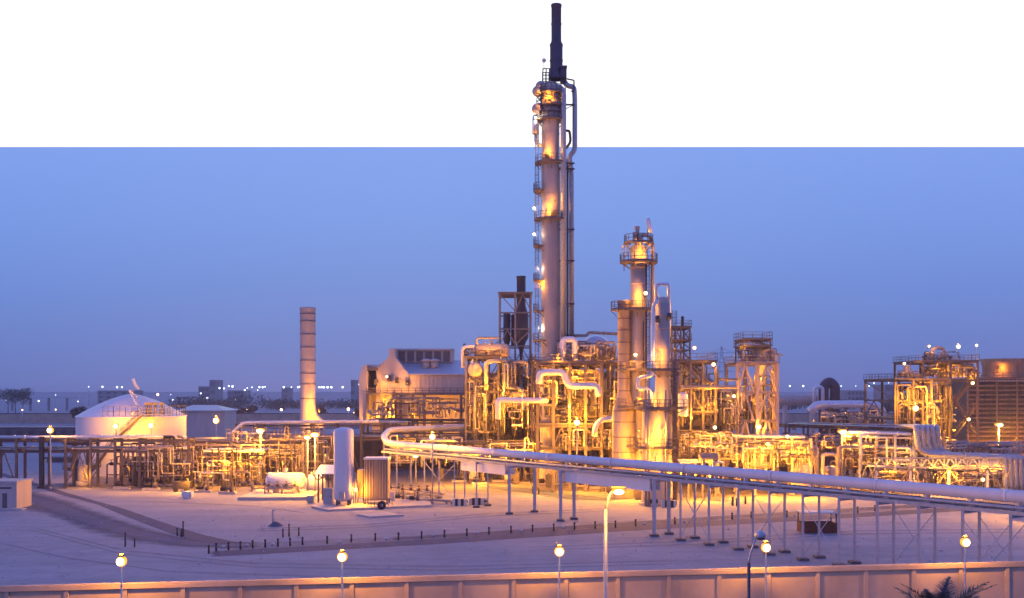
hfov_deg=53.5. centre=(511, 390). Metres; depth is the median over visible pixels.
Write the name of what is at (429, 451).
pipe
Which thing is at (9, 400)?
tree
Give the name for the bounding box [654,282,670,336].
riser pipe
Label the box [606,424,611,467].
equipment house
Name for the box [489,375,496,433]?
pipe
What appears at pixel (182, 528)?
bollard
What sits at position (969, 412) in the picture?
steel stair
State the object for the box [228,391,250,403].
building
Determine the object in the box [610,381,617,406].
pipe
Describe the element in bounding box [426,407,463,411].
pipe
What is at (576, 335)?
pipe
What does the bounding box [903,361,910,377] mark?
vertical tank
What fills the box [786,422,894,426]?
pipe
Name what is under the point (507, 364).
pipe
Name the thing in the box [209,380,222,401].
building
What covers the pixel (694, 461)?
rack
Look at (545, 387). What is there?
pipe
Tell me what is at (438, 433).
pipe rack
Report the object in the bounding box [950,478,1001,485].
pipe
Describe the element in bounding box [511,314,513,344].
cyclone vessel
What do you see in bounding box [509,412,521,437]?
pipe
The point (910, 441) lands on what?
pipe
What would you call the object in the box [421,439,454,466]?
pipe
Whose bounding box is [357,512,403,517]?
cover slab
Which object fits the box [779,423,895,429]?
pipe
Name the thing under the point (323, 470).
shelter
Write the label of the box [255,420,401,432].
pipe
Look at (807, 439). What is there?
pipe rack
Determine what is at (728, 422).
pipework
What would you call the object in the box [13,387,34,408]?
tree
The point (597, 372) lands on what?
pipe
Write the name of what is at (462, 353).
pipe
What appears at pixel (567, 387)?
pipe
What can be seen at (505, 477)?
vertical tank
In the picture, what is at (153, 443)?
pipe
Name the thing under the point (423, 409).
pipe
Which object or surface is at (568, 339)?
pipe
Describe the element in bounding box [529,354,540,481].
steel structure
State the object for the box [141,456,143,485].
gas bottle
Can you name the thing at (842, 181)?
sky
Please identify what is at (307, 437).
street lamp
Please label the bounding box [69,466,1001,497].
yard paving
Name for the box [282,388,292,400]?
building
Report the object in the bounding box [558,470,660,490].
crossing girder
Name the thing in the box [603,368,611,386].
pipe
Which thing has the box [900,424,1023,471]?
pipe
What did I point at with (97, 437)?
pipe
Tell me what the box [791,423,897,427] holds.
pipe
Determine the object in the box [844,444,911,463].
pipe
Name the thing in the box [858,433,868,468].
pipe
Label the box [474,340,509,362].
horizontal drum
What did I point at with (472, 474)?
vertical tank
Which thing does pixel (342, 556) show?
street lamp
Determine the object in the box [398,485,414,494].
valve manifold
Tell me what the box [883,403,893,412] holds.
tree
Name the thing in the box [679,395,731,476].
equipment house
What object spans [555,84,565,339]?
riser pipe
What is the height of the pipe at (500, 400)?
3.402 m
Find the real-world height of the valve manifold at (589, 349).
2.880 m
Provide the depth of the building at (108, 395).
1200.00 m
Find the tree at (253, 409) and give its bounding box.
[246,405,257,412]
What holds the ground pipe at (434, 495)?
on the ground
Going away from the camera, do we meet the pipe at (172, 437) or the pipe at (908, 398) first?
the pipe at (172, 437)
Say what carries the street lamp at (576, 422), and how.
on the yard paving
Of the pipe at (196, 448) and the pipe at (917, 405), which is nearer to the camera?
the pipe at (196, 448)
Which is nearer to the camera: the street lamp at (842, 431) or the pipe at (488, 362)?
the street lamp at (842, 431)
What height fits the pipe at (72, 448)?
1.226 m
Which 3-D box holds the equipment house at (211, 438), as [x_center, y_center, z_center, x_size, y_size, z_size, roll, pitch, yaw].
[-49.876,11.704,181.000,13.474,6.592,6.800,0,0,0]
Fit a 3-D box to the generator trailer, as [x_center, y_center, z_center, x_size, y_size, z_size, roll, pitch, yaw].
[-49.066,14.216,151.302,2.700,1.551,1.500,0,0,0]
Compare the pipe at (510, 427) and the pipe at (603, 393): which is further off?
the pipe at (510, 427)
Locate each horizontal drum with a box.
[265,469,305,492]
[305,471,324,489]
[467,360,483,381]
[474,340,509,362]
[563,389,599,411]
[698,449,718,465]
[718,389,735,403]
[742,456,771,469]
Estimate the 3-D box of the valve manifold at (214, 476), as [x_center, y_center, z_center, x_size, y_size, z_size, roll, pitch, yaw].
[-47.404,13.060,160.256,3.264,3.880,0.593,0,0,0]
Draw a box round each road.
[2,425,359,428]
[243,503,1015,549]
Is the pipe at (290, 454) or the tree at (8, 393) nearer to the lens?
the pipe at (290, 454)
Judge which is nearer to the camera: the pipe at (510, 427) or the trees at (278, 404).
the pipe at (510, 427)
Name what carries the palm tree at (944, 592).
on the ground
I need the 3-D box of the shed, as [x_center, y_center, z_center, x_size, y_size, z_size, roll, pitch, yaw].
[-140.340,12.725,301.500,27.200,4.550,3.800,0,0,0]
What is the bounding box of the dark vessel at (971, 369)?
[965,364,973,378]
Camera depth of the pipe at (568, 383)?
149.07 m
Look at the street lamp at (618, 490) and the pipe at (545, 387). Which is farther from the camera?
the pipe at (545, 387)
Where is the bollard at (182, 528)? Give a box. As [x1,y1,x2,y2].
[182,521,183,535]
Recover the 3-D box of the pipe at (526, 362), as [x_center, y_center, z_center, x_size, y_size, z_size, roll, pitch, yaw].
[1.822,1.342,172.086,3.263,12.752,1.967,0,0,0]
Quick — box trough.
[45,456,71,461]
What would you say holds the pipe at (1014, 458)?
on the yard paving
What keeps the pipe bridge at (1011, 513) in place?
on the ground
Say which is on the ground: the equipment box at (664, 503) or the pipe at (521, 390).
the equipment box at (664, 503)
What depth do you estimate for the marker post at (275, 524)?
112.68 m
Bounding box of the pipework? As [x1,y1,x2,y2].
[117,336,1023,488]
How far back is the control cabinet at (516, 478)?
162.71 m
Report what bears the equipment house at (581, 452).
on the yard paving
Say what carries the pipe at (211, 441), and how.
on the pipe rack at (235, 444)
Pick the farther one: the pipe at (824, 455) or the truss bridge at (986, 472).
the truss bridge at (986, 472)
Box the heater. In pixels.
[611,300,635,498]
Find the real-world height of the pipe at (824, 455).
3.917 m
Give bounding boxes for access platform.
[62,442,100,484]
[733,332,772,361]
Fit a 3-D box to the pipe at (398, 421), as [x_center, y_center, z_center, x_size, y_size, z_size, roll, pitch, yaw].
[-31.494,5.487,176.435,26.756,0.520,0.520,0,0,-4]
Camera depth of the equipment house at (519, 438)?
188.00 m
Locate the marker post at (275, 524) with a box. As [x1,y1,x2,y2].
[268,509,283,526]
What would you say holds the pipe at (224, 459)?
on the yard paving
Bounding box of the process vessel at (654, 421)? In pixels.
[633,368,677,506]
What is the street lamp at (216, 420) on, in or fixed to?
on the yard paving
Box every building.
[98,391,142,403]
[198,386,208,402]
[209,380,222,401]
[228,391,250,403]
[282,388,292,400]
[351,380,358,403]
[840,391,863,400]
[873,385,893,402]
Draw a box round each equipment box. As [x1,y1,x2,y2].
[647,499,660,505]
[661,500,676,507]
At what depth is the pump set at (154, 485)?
153.34 m
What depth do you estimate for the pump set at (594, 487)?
155.75 m
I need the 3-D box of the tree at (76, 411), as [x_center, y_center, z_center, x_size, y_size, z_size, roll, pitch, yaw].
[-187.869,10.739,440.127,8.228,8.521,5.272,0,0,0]
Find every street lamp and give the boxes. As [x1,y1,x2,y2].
[47,426,53,488]
[116,554,126,597]
[149,421,154,454]
[213,416,219,436]
[256,427,265,485]
[304,435,310,490]
[310,431,319,491]
[337,549,347,597]
[413,456,418,485]
[429,432,435,502]
[554,544,564,597]
[573,418,579,492]
[603,486,625,597]
[747,530,765,597]
[761,540,770,597]
[837,428,846,462]
[912,404,918,411]
[960,535,969,592]
[994,422,1002,466]
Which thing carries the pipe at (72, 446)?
on the pipe rack at (65, 451)
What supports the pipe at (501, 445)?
attached to the pipe at (487, 446)
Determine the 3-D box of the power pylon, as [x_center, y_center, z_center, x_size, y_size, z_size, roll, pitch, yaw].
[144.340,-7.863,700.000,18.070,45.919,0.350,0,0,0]
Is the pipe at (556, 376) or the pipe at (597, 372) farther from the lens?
the pipe at (556, 376)
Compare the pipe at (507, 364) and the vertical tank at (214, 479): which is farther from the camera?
the pipe at (507, 364)
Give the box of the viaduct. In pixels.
[5,397,79,410]
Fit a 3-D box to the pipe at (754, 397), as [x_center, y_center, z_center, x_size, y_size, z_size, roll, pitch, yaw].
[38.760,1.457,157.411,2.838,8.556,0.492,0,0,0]
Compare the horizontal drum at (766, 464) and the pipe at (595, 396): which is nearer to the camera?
the horizontal drum at (766, 464)
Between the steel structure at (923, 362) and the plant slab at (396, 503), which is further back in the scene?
the steel structure at (923, 362)
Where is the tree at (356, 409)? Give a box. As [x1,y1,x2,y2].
[354,407,358,416]
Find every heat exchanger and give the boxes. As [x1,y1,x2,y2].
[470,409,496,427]
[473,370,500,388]
[502,391,526,409]
[506,358,527,376]
[562,398,594,421]
[685,408,717,428]
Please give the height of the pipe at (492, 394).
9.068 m
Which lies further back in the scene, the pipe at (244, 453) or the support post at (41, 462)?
the pipe at (244, 453)
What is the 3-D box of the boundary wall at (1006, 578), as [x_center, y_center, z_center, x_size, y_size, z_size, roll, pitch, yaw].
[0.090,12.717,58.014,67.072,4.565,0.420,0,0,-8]
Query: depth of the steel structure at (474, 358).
169.85 m
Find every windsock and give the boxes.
[131,378,139,389]
[646,218,651,232]
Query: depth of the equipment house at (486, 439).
186.00 m
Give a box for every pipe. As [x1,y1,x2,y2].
[0,435,162,438]
[0,446,186,447]
[0,447,172,454]
[7,447,110,447]
[18,435,184,445]
[21,435,175,448]
[132,442,155,455]
[155,443,181,468]
[183,451,298,458]
[190,440,300,442]
[191,447,219,485]
[206,461,261,467]
[223,449,249,485]
[228,419,377,434]
[239,421,391,427]
[253,434,403,446]
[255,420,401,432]
[258,436,388,437]
[274,441,295,472]
[280,435,405,436]
[284,445,311,471]
[372,430,463,431]
[381,424,1023,502]
[383,418,464,431]
[384,448,1023,509]
[389,421,407,422]
[390,448,475,454]
[391,397,425,418]
[391,437,415,441]
[391,448,1023,506]
[397,489,441,498]
[401,434,446,460]
[403,487,444,494]
[406,497,451,503]
[414,436,450,437]
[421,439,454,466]
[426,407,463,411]
[429,401,463,402]
[434,441,498,457]
[444,434,539,450]
[451,439,492,456]
[461,345,473,367]
[471,382,485,436]
[473,395,484,439]
[474,387,489,435]
[474,393,485,430]
[474,442,525,445]
[482,387,490,434]
[483,380,492,432]
[483,441,527,456]
[484,359,500,389]
[486,440,534,460]
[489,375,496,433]
[495,396,548,418]
[501,359,513,434]
[503,363,516,432]
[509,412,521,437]
[510,363,520,426]
[512,387,523,425]
[513,377,526,436]
[513,388,520,419]
[514,361,529,435]
[514,365,518,437]
[525,377,530,421]
[526,384,535,436]
[533,380,535,433]
[536,369,601,396]
[540,378,557,405]
[544,375,560,399]
[544,396,567,417]
[546,377,551,417]
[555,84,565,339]
[555,367,564,410]
[558,393,571,413]
[559,336,578,360]
[559,377,599,384]
[559,380,599,385]
[562,369,573,415]
[564,80,576,344]
[565,366,571,407]
[566,129,571,344]
[566,331,617,337]
[566,369,599,378]
[592,416,611,436]
[595,365,596,418]
[599,381,604,417]
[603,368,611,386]
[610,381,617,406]
[636,233,654,324]
[636,298,657,406]
[643,264,646,364]
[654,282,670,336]
[681,384,736,389]
[700,389,709,427]
[722,453,799,466]
[729,435,804,438]
[729,444,807,448]
[739,376,747,422]
[747,380,765,428]
[747,382,753,433]
[753,373,771,427]
[759,375,771,422]
[762,348,775,430]
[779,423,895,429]
[780,435,908,442]
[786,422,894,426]
[786,445,817,486]
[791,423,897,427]
[792,422,897,429]
[806,401,886,423]
[812,385,824,430]
[821,452,835,474]
[836,445,857,475]
[843,456,915,471]
[844,431,912,441]
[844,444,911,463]
[849,430,911,444]
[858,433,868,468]
[896,384,910,424]
[898,424,1007,488]
[899,424,1017,489]
[900,424,1012,489]
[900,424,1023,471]
[906,386,927,423]
[906,400,923,423]
[910,388,919,423]
[919,381,937,424]
[925,469,996,487]
[927,424,1023,490]
[931,346,946,359]
[945,384,951,435]
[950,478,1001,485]
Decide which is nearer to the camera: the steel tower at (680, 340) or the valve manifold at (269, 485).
the valve manifold at (269, 485)
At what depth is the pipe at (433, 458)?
174.54 m
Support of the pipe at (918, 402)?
attached to the steel structure at (899, 380)
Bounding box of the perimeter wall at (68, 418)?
[0,413,893,422]
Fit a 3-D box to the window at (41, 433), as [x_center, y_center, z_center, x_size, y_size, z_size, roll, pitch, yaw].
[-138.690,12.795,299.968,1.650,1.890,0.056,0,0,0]
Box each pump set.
[113,475,130,488]
[142,476,159,489]
[158,474,171,485]
[194,478,211,492]
[218,480,236,493]
[239,476,256,489]
[395,489,404,498]
[409,491,418,499]
[452,470,466,481]
[472,473,486,484]
[492,474,506,481]
[519,471,529,483]
[539,473,549,485]
[589,485,605,488]
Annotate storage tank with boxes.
[68,389,186,476]
[178,405,238,436]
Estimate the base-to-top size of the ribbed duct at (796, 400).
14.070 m
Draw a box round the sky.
[0,0,1023,391]
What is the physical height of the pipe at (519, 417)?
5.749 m
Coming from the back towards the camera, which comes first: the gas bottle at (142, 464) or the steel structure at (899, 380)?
the steel structure at (899, 380)
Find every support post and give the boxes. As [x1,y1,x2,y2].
[37,436,45,488]
[673,360,675,499]
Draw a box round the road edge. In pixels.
[215,504,1023,555]
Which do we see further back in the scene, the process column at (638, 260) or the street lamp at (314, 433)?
the street lamp at (314, 433)
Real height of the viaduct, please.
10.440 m
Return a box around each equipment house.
[195,437,271,474]
[273,437,381,472]
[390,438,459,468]
[467,432,496,471]
[504,425,535,471]
[564,374,605,467]
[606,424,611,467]
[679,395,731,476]
[732,448,813,473]
[819,435,893,468]
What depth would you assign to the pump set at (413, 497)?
136.65 m
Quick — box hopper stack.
[516,276,527,359]
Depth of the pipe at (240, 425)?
169.77 m
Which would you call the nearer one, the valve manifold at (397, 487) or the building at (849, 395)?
the valve manifold at (397, 487)
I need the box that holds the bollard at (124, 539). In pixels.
[124,532,125,546]
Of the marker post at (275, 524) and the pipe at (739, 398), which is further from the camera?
the pipe at (739, 398)
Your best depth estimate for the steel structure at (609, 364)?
159.85 m
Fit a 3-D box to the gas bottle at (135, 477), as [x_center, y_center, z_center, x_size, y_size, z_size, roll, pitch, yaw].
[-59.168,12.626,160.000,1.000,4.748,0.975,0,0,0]
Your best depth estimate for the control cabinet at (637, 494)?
139.59 m
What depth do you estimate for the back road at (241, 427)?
415.63 m
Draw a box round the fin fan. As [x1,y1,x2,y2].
[584,335,607,360]
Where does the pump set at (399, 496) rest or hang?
on the ground
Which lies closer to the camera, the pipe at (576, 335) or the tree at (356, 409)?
the pipe at (576, 335)
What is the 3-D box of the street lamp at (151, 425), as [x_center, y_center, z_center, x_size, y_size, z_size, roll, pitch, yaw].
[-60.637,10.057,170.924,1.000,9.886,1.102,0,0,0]
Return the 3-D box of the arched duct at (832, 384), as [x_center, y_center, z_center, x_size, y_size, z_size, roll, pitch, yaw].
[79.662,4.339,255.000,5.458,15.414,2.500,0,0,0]
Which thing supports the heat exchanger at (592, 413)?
on the steel structure at (569, 424)
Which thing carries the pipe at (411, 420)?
on the pipe rack at (438, 433)
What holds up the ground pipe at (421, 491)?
on the yard paving
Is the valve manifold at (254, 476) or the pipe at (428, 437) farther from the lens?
the pipe at (428, 437)
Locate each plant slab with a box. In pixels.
[238,489,321,499]
[311,499,431,511]
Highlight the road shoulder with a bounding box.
[396,500,1001,539]
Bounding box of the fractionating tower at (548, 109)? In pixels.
[532,3,574,485]
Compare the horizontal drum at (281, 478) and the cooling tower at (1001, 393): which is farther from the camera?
the cooling tower at (1001, 393)
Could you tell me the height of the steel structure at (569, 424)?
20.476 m
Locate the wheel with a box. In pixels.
[377,501,385,509]
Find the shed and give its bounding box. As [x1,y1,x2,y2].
[0,426,75,439]
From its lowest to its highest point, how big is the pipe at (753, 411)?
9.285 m
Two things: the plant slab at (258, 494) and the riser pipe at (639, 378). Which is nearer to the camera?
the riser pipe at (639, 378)
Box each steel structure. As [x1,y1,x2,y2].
[464,350,499,480]
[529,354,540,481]
[533,354,603,490]
[593,356,617,456]
[670,353,717,492]
[864,373,951,468]
[893,355,979,470]
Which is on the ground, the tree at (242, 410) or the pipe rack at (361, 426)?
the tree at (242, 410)
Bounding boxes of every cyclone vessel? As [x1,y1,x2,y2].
[503,313,510,344]
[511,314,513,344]
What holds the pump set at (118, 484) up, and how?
on the yard paving
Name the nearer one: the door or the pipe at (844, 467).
the door
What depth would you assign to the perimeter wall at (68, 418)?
469.00 m
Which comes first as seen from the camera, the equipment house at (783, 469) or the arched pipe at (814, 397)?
the equipment house at (783, 469)
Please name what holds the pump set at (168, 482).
on the yard paving
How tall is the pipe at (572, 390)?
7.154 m
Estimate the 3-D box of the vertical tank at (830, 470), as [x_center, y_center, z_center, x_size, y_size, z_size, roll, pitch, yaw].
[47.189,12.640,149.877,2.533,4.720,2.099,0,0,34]
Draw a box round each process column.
[613,226,657,470]
[638,297,687,499]
[753,347,765,481]
[937,363,948,466]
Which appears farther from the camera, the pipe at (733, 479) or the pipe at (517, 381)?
the pipe at (517, 381)
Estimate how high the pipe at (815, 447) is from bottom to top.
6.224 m
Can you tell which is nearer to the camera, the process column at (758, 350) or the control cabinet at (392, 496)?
the control cabinet at (392, 496)
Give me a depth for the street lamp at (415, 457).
159.93 m
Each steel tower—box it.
[498,292,532,477]
[670,320,691,463]
[724,355,779,481]
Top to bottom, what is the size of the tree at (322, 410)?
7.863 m
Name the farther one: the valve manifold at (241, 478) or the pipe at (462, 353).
the pipe at (462, 353)
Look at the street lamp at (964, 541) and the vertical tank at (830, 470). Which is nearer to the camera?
the street lamp at (964, 541)
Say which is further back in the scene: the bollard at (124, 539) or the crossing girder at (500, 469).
the crossing girder at (500, 469)
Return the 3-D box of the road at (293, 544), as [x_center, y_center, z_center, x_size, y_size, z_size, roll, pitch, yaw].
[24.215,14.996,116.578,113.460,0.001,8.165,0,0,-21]
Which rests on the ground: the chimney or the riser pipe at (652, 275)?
the chimney
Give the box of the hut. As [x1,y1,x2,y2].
[0,478,32,509]
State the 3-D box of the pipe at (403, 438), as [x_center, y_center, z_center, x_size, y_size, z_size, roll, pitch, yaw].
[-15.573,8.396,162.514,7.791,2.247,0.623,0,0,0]
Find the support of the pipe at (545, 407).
attached to the steel structure at (569, 424)
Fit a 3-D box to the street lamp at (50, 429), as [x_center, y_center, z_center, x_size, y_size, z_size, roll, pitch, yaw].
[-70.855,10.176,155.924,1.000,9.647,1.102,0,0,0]
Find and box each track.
[27,494,250,547]
[486,486,619,500]
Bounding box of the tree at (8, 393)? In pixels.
[0,388,20,412]
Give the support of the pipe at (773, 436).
on the pipe rack at (807, 439)
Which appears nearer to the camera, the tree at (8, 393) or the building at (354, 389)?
the tree at (8, 393)
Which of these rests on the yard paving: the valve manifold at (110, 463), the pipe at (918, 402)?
the valve manifold at (110, 463)
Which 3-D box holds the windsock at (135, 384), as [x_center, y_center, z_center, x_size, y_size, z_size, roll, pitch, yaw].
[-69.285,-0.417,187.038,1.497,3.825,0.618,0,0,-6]
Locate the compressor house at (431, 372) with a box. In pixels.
[359,348,467,456]
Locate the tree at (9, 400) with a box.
[3,388,28,412]
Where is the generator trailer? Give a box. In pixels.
[172,481,192,491]
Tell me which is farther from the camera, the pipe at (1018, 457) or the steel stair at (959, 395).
the steel stair at (959, 395)
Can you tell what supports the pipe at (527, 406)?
attached to the steel structure at (532, 391)
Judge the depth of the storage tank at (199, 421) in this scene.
330.00 m
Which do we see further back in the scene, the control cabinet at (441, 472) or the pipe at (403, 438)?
the control cabinet at (441, 472)
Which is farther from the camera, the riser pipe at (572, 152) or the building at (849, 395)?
the building at (849, 395)
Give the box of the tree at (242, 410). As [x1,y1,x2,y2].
[236,407,246,412]
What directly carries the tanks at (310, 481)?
on the plant slab at (258, 494)
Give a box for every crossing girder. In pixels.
[461,461,514,474]
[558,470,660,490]
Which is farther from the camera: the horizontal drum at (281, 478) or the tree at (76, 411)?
the tree at (76, 411)
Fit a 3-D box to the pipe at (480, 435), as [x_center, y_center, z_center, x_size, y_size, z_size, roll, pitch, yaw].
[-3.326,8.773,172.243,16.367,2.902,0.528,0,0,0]
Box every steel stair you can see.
[678,355,705,383]
[683,354,710,383]
[952,376,974,405]
[952,402,975,436]
[953,395,975,434]
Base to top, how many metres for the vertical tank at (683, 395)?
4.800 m
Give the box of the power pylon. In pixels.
[708,347,734,373]
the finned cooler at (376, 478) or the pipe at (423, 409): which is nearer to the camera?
the finned cooler at (376, 478)
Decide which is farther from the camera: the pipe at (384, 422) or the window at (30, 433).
the window at (30, 433)
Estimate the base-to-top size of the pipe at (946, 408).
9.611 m
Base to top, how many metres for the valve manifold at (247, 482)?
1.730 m
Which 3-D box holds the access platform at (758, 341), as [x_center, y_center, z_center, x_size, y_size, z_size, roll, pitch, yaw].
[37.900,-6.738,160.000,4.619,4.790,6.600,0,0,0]
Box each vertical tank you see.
[205,457,216,483]
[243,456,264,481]
[469,471,481,482]
[504,468,516,483]
[566,345,571,359]
[678,387,691,419]
[790,451,818,486]
[823,461,842,488]
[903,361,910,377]
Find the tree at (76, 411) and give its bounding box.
[69,406,86,417]
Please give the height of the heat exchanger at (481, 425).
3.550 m
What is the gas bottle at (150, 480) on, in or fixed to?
on the yard paving
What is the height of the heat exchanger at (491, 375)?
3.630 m
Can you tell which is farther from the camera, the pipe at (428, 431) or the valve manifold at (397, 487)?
the pipe at (428, 431)
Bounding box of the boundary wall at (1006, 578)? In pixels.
[0,561,1023,597]
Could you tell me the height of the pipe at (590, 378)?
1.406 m
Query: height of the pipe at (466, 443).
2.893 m
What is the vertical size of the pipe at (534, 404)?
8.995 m
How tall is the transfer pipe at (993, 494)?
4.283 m
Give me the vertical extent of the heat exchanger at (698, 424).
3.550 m
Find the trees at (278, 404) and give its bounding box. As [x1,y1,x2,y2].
[166,394,893,409]
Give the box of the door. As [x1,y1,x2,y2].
[2,493,6,507]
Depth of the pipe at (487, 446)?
166.81 m
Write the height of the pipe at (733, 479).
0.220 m
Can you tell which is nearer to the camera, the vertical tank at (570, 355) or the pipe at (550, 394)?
the pipe at (550, 394)
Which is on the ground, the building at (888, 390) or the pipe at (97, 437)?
the building at (888, 390)
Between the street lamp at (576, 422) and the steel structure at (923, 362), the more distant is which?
the steel structure at (923, 362)
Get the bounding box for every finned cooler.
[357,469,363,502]
[363,457,390,503]
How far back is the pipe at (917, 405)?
190.38 m
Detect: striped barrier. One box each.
[452,499,466,505]
[469,498,483,504]
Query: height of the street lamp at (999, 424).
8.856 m
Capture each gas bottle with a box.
[134,456,137,485]
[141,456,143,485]
[148,456,152,483]
[153,456,158,482]
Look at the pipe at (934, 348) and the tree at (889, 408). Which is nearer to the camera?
the pipe at (934, 348)
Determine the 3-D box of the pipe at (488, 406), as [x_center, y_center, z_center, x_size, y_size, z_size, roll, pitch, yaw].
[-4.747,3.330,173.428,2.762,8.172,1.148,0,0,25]
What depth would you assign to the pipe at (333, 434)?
177.75 m
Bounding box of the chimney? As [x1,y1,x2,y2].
[299,307,325,432]
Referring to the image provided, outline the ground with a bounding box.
[0,392,1023,597]
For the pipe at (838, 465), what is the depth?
144.80 m
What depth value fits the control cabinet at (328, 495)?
132.47 m
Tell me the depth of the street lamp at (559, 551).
57.03 m
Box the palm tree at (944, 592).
[889,576,994,597]
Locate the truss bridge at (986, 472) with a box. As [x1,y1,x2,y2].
[858,454,1002,493]
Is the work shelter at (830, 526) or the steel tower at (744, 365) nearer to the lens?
the work shelter at (830, 526)
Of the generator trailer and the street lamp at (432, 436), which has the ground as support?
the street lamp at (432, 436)
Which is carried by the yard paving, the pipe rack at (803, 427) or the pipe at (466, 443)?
the pipe rack at (803, 427)
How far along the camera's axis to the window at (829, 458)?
195.94 m
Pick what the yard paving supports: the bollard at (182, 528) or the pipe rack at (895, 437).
the pipe rack at (895, 437)
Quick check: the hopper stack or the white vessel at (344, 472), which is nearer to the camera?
the white vessel at (344, 472)
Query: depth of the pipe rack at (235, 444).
164.69 m
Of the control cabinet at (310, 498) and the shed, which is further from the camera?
the shed
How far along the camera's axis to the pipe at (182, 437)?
160.37 m
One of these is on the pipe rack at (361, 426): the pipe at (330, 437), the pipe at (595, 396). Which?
the pipe at (330, 437)
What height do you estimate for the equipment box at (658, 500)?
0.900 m
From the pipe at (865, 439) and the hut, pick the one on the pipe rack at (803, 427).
the pipe at (865, 439)
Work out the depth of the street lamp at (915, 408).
185.63 m
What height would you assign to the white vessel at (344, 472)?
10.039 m
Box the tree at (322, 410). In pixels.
[317,407,327,412]
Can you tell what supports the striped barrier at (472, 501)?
on the ground
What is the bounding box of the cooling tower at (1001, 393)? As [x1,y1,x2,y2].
[952,358,1023,454]
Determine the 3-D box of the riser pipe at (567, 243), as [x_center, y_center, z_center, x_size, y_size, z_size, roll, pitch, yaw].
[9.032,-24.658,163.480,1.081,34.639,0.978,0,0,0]
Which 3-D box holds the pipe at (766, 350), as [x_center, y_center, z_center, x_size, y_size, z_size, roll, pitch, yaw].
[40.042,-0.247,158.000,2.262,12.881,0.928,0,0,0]
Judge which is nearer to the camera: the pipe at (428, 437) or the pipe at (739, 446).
the pipe at (739, 446)
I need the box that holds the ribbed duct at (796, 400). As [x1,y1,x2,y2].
[779,394,817,433]
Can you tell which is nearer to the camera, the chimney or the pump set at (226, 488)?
the pump set at (226, 488)
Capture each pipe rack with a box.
[0,437,194,487]
[182,442,306,483]
[235,423,412,476]
[363,421,464,469]
[716,437,811,494]
[779,424,927,476]
[840,433,925,479]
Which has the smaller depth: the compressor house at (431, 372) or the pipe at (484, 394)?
the pipe at (484, 394)
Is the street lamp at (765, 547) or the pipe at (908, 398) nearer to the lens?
the street lamp at (765, 547)
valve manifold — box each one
[106,459,125,483]
[204,461,220,485]
[222,462,242,487]
[235,479,252,490]
[243,461,263,485]
[251,480,268,491]
[264,481,281,493]
[282,481,299,493]
[390,484,402,492]
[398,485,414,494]
[414,486,430,497]
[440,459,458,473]
[579,347,594,360]
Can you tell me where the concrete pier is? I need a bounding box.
[76,465,88,486]
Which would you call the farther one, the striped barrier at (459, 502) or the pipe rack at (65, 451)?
the pipe rack at (65, 451)
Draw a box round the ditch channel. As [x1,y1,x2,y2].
[2,473,236,543]
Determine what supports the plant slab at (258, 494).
on the ground
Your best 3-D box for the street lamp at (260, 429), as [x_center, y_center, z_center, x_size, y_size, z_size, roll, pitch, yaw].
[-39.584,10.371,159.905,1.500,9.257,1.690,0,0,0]
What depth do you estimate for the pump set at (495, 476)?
167.01 m
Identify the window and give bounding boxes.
[28,431,33,435]
[39,431,44,435]
[357,442,370,449]
[780,467,787,471]
[828,457,834,463]
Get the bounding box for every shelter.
[312,465,333,501]
[796,510,837,532]
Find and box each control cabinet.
[181,491,193,497]
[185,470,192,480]
[306,495,314,502]
[323,488,333,503]
[390,492,394,500]
[440,468,443,479]
[513,472,519,483]
[545,475,551,487]
[634,490,641,499]
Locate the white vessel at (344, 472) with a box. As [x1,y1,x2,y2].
[334,427,355,505]
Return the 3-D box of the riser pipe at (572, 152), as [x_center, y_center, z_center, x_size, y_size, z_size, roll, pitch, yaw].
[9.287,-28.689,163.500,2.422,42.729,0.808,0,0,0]
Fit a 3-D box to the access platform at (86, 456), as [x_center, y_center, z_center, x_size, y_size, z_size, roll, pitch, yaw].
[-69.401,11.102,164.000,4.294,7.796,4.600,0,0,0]
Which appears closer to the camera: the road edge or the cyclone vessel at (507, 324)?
the road edge
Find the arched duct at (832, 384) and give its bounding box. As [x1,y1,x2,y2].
[818,377,839,433]
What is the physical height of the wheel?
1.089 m
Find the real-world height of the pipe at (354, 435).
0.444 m
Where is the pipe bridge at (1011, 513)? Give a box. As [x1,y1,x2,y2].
[381,448,1023,565]
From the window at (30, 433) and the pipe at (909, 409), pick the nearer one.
the pipe at (909, 409)

